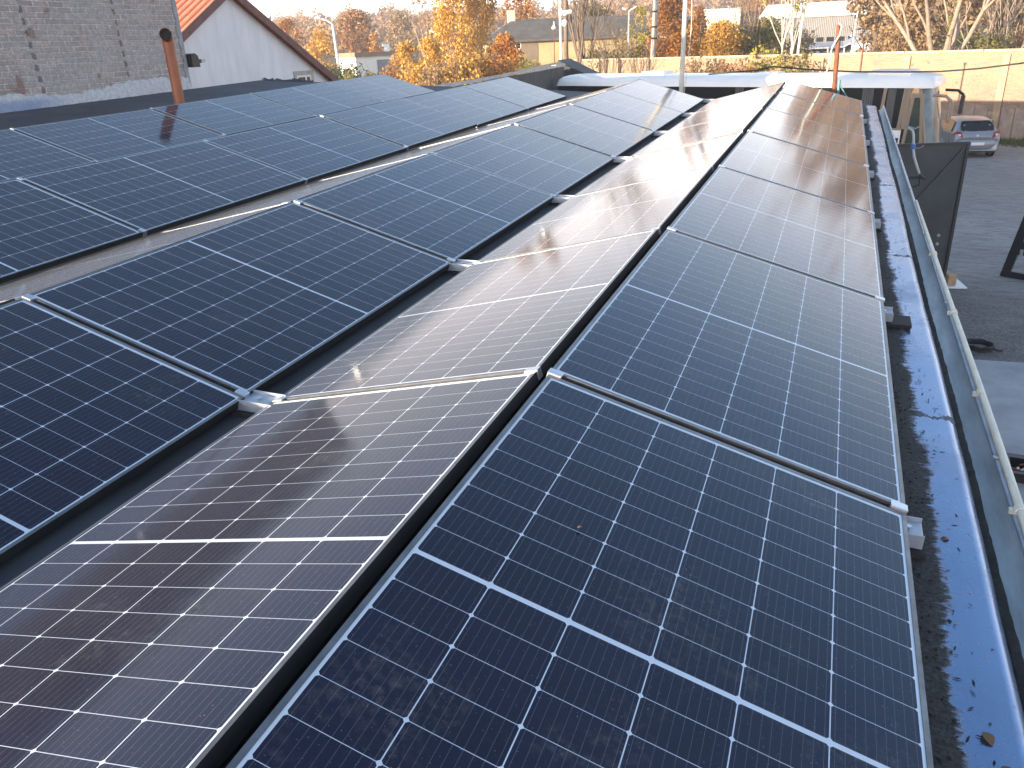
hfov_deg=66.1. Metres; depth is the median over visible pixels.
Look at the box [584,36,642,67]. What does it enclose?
shrub
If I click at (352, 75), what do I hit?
shrub
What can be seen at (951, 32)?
ivy stem
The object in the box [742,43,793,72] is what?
shrub
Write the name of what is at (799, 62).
shrub
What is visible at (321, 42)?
autumn tree
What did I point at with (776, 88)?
solar panel
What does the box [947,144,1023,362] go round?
yard
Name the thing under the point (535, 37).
yellow house
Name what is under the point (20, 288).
solar panel
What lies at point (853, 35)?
utility pole
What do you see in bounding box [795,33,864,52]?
lean to shed
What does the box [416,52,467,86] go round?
shrub
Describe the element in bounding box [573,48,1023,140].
yard wall
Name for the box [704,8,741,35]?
shed
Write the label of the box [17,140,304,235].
solar panel
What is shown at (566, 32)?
utility pole
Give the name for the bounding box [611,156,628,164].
mounting foot
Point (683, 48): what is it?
pale pole
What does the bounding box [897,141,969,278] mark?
gate leaf
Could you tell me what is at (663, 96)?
solar panel
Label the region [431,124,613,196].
solar panel
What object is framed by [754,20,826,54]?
shrub
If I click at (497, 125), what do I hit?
solar panel
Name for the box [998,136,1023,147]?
grass
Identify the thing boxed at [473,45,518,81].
shrub
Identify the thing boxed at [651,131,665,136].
mounting foot
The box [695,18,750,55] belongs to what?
autumn tree
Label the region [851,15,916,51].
shrub
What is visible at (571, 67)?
dark annexe
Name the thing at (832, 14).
hangar
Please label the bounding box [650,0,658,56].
utility pole
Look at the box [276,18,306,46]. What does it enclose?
autumn tree
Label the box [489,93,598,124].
solar panel
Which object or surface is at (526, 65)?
shrub
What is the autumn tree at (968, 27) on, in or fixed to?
on the ground
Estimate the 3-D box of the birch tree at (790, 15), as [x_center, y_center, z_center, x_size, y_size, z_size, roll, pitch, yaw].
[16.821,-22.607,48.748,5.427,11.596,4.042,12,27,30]
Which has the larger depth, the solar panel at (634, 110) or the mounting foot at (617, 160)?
the solar panel at (634, 110)
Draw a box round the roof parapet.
[434,63,564,89]
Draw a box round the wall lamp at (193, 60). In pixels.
[186,53,205,67]
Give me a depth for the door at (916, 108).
25.06 m
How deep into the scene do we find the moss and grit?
2.26 m
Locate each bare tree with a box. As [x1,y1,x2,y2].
[555,0,655,72]
[557,0,636,58]
[568,0,588,62]
[715,0,768,51]
[937,0,1023,49]
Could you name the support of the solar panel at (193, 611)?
on the workshop
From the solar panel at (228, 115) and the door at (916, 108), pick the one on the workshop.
the solar panel at (228, 115)
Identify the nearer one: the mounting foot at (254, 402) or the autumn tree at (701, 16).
the mounting foot at (254, 402)
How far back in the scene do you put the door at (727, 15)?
123.09 m
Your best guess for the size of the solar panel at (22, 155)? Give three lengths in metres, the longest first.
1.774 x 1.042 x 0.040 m
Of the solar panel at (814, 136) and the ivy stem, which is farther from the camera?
the ivy stem
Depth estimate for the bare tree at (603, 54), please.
45.54 m
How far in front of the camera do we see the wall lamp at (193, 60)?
14.04 m
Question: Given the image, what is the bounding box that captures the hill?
[311,2,1010,74]
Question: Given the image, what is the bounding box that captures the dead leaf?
[982,732,994,745]
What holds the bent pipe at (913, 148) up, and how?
attached to the workshop
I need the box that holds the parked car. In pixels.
[942,115,999,155]
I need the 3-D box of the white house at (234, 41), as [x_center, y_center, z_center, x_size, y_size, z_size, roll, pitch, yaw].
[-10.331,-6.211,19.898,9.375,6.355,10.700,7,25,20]
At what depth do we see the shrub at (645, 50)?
56.27 m
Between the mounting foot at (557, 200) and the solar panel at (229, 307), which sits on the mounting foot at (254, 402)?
the solar panel at (229, 307)
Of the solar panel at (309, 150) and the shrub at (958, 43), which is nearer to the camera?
the solar panel at (309, 150)
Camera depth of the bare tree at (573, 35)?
49.92 m
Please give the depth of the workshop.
2.49 m
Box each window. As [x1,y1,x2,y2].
[293,70,313,81]
[797,36,870,41]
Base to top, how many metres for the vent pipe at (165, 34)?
1.149 m
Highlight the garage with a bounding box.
[335,51,395,76]
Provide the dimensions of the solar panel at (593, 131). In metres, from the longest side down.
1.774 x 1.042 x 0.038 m
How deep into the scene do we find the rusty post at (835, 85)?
11.44 m
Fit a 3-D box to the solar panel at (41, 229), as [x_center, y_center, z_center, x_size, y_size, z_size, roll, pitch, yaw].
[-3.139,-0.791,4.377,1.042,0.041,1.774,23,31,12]
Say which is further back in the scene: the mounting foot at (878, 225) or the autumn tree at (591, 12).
the autumn tree at (591, 12)
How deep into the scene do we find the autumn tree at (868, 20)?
54.71 m
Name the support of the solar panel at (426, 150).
on the workshop
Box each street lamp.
[315,17,340,70]
[621,6,636,56]
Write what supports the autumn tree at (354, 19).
on the ground
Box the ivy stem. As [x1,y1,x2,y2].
[945,0,961,49]
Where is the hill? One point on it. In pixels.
(333, 59)
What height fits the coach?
3.710 m
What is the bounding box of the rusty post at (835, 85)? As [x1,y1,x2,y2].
[821,23,846,95]
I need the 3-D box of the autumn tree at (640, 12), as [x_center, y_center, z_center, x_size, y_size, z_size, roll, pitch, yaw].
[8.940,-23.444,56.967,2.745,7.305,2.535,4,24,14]
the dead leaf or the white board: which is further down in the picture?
the dead leaf
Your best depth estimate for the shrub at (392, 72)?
49.42 m
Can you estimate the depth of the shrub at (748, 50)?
52.62 m
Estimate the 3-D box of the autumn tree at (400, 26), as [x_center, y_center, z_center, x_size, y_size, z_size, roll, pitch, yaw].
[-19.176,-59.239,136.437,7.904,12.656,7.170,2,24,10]
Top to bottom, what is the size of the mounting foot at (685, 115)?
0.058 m
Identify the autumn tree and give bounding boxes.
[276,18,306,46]
[304,25,338,71]
[334,8,380,52]
[366,29,389,51]
[381,2,421,64]
[388,39,420,77]
[415,36,446,73]
[421,17,451,73]
[486,31,527,78]
[497,0,540,24]
[573,1,614,16]
[623,4,649,57]
[640,0,698,57]
[686,3,712,55]
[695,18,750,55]
[717,0,780,52]
[745,15,795,53]
[784,0,829,3]
[846,0,895,51]
[878,0,946,45]
[921,0,1006,50]
[936,0,1008,47]
[981,0,1023,46]
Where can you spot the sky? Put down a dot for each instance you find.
(330, 8)
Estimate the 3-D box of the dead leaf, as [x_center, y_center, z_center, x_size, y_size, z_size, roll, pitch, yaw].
[0.947,0.703,1.566,0.025,0.008,0.027,18,31,40]
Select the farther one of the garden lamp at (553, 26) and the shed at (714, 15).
the shed at (714, 15)
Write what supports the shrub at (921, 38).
on the ground
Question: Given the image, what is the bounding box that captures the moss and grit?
[863,109,995,765]
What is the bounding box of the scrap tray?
[1006,452,1023,483]
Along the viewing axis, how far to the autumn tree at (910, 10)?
47.04 m
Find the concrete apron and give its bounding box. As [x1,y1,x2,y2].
[974,359,1023,503]
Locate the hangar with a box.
[759,0,906,46]
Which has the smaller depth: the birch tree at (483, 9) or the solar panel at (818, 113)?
the solar panel at (818, 113)
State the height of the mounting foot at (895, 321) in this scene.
0.058 m
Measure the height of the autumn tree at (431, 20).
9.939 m
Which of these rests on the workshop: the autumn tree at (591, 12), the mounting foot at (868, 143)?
the mounting foot at (868, 143)
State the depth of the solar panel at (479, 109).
10.27 m
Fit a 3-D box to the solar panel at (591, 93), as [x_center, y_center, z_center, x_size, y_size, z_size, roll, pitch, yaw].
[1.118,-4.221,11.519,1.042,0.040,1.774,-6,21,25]
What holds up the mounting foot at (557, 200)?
on the workshop
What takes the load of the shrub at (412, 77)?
on the ground
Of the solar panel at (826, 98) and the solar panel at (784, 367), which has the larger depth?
the solar panel at (826, 98)
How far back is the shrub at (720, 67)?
42.27 m
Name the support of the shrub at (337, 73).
on the ground
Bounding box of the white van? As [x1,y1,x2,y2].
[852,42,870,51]
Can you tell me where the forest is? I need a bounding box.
[266,0,1009,61]
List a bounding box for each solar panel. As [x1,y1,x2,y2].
[0,129,94,181]
[0,179,142,283]
[0,203,286,300]
[0,298,14,305]
[0,298,244,564]
[0,371,538,767]
[10,109,223,161]
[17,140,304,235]
[22,202,451,397]
[149,93,315,135]
[160,155,423,232]
[204,116,406,183]
[226,374,933,767]
[250,82,382,116]
[272,229,658,401]
[294,153,554,262]
[319,125,509,180]
[320,98,476,149]
[326,74,435,101]
[403,86,527,127]
[419,105,565,147]
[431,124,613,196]
[463,77,565,110]
[474,167,712,262]
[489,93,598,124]
[514,104,654,157]
[537,82,629,108]
[546,229,907,514]
[570,90,682,131]
[571,132,742,196]
[611,79,703,112]
[627,109,761,157]
[666,93,775,131]
[667,166,884,301]
[694,81,785,112]
[718,131,874,213]
[747,108,868,166]
[766,92,864,135]
[780,81,863,116]
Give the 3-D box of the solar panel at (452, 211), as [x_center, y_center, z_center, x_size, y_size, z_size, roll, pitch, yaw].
[-0.475,-1.212,5.202,1.042,0.040,1.774,22,31,12]
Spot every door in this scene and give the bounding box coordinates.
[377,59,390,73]
[719,10,730,18]
[901,93,923,143]
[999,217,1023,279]
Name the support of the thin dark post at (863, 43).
on the yard at (988, 302)
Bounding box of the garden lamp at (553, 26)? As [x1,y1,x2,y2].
[552,21,555,62]
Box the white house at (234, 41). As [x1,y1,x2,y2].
[176,0,339,88]
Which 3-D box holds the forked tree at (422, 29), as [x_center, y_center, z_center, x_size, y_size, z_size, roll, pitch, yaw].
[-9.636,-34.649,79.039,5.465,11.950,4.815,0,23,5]
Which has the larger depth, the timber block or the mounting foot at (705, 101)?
the timber block
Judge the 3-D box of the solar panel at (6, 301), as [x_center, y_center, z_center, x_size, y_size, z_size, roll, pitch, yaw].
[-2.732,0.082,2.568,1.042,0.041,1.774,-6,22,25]
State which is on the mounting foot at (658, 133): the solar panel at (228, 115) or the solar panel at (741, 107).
the solar panel at (741, 107)
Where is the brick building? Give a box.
[0,0,191,112]
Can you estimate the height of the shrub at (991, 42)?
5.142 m
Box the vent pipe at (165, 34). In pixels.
[159,28,184,103]
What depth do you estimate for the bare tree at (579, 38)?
47.13 m
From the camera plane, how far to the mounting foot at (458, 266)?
4.32 m
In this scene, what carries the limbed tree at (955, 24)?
on the ground
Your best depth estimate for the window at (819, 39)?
96.17 m
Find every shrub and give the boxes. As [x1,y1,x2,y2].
[326,52,364,79]
[341,64,378,79]
[368,50,408,81]
[393,52,437,84]
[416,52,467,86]
[440,47,498,86]
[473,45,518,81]
[510,51,542,75]
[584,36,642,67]
[608,27,650,57]
[674,17,737,55]
[674,49,720,72]
[703,51,757,72]
[712,22,789,55]
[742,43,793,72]
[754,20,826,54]
[776,39,819,72]
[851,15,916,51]
[893,16,943,50]
[936,14,986,49]
[962,22,1012,49]
[981,20,1023,48]
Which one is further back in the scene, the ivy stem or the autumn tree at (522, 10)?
the autumn tree at (522, 10)
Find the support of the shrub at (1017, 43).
on the ground
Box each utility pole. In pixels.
[563,0,568,58]
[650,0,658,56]
[796,0,805,53]
[850,5,859,52]
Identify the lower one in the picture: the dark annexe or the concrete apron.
the concrete apron
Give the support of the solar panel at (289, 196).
on the workshop
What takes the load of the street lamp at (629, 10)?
on the ground
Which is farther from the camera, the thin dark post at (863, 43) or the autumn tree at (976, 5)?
the autumn tree at (976, 5)
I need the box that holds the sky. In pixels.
[248,0,729,33]
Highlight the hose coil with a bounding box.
[967,338,1002,352]
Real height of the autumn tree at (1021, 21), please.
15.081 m
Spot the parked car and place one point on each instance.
(981, 134)
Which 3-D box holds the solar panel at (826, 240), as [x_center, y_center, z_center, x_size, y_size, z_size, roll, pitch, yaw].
[1.538,-0.909,4.443,1.042,0.039,1.774,22,31,13]
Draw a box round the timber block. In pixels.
[945,270,956,285]
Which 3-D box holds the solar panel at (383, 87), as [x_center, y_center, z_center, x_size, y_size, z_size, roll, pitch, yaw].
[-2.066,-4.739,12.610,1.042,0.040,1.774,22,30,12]
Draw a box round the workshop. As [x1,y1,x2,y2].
[0,78,1023,767]
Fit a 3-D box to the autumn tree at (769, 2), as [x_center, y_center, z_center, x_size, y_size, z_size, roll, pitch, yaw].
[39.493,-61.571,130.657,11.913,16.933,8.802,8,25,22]
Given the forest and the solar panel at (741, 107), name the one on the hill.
the forest
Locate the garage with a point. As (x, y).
(372, 60)
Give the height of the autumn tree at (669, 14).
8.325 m
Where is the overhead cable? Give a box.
[708,62,1023,74]
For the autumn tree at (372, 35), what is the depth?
97.84 m
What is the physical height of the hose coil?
0.113 m
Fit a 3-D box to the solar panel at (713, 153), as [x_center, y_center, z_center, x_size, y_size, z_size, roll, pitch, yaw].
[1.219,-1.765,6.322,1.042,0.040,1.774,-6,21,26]
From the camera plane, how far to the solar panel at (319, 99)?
11.04 m
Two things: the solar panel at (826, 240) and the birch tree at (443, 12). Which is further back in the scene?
the birch tree at (443, 12)
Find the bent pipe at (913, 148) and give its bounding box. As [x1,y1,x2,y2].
[904,126,925,187]
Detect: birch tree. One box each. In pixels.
[429,0,473,76]
[458,0,498,72]
[759,0,809,53]
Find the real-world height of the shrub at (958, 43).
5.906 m
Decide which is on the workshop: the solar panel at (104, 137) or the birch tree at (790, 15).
the solar panel at (104, 137)
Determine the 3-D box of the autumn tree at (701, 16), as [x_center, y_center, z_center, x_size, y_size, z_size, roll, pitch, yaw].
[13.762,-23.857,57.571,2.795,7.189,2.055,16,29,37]
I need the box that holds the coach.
[556,68,965,143]
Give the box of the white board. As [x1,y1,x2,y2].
[948,279,966,288]
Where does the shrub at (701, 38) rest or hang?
on the ground
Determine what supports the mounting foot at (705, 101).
on the workshop
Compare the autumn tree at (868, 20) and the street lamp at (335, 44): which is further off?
the street lamp at (335, 44)
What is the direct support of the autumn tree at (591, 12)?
on the ground
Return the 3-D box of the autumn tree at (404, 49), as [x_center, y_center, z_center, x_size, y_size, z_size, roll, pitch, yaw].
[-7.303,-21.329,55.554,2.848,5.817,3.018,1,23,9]
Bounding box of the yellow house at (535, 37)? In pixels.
[476,10,650,71]
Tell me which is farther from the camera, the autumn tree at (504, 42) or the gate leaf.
the autumn tree at (504, 42)
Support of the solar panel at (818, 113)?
on the mounting foot at (868, 143)
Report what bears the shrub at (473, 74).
on the ground
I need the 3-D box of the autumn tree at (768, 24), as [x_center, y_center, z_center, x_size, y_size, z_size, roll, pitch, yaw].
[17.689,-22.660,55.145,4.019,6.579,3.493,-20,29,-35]
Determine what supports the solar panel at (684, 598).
on the mounting foot at (916, 538)
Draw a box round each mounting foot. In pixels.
[230,390,285,418]
[443,259,475,274]
[548,194,574,205]
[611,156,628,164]
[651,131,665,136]
[680,113,693,117]
[701,99,712,103]
[866,140,869,147]
[869,171,874,179]
[875,219,881,231]
[884,306,911,328]
[906,516,925,559]
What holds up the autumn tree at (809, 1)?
on the ground
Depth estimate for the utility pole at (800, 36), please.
51.89 m
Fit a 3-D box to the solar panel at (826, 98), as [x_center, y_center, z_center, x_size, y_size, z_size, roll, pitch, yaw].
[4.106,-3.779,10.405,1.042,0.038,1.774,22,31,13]
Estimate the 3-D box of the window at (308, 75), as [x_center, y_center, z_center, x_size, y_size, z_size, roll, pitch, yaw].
[-5.263,-7.547,20.045,0.040,0.790,0.820,7,25,20]
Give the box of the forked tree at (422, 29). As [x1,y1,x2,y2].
[398,0,439,60]
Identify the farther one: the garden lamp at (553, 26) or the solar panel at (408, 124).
the garden lamp at (553, 26)
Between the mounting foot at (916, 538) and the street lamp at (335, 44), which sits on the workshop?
the mounting foot at (916, 538)
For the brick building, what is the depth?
12.11 m
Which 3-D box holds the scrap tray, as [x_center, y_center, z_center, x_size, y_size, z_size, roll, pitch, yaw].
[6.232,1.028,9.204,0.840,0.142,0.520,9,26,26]
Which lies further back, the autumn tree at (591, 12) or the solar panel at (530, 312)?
the autumn tree at (591, 12)
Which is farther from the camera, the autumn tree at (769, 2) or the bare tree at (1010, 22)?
the autumn tree at (769, 2)
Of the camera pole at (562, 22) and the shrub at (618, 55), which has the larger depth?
the shrub at (618, 55)
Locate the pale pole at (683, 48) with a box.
[679,0,691,91]
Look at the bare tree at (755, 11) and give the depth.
52.68 m
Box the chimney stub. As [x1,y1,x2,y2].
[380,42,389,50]
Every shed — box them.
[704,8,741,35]
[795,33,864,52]
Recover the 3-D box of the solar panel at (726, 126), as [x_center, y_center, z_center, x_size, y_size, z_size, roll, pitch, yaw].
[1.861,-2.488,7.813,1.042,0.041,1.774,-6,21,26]
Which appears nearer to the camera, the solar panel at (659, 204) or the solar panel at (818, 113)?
the solar panel at (659, 204)
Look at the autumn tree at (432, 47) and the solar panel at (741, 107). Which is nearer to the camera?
the solar panel at (741, 107)
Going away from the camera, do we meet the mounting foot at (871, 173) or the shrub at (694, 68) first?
the mounting foot at (871, 173)
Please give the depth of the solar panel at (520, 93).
11.76 m
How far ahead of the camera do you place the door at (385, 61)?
96.62 m
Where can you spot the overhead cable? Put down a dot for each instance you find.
(868, 71)
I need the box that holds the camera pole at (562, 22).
[558,0,571,59]
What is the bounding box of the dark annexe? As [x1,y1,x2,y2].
[517,59,598,75]
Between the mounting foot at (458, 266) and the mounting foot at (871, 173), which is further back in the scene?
the mounting foot at (871, 173)
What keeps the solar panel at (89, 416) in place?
on the workshop
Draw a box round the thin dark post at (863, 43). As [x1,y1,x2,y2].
[859,42,865,70]
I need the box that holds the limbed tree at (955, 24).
[876,0,995,50]
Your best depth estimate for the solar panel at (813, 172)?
5.80 m

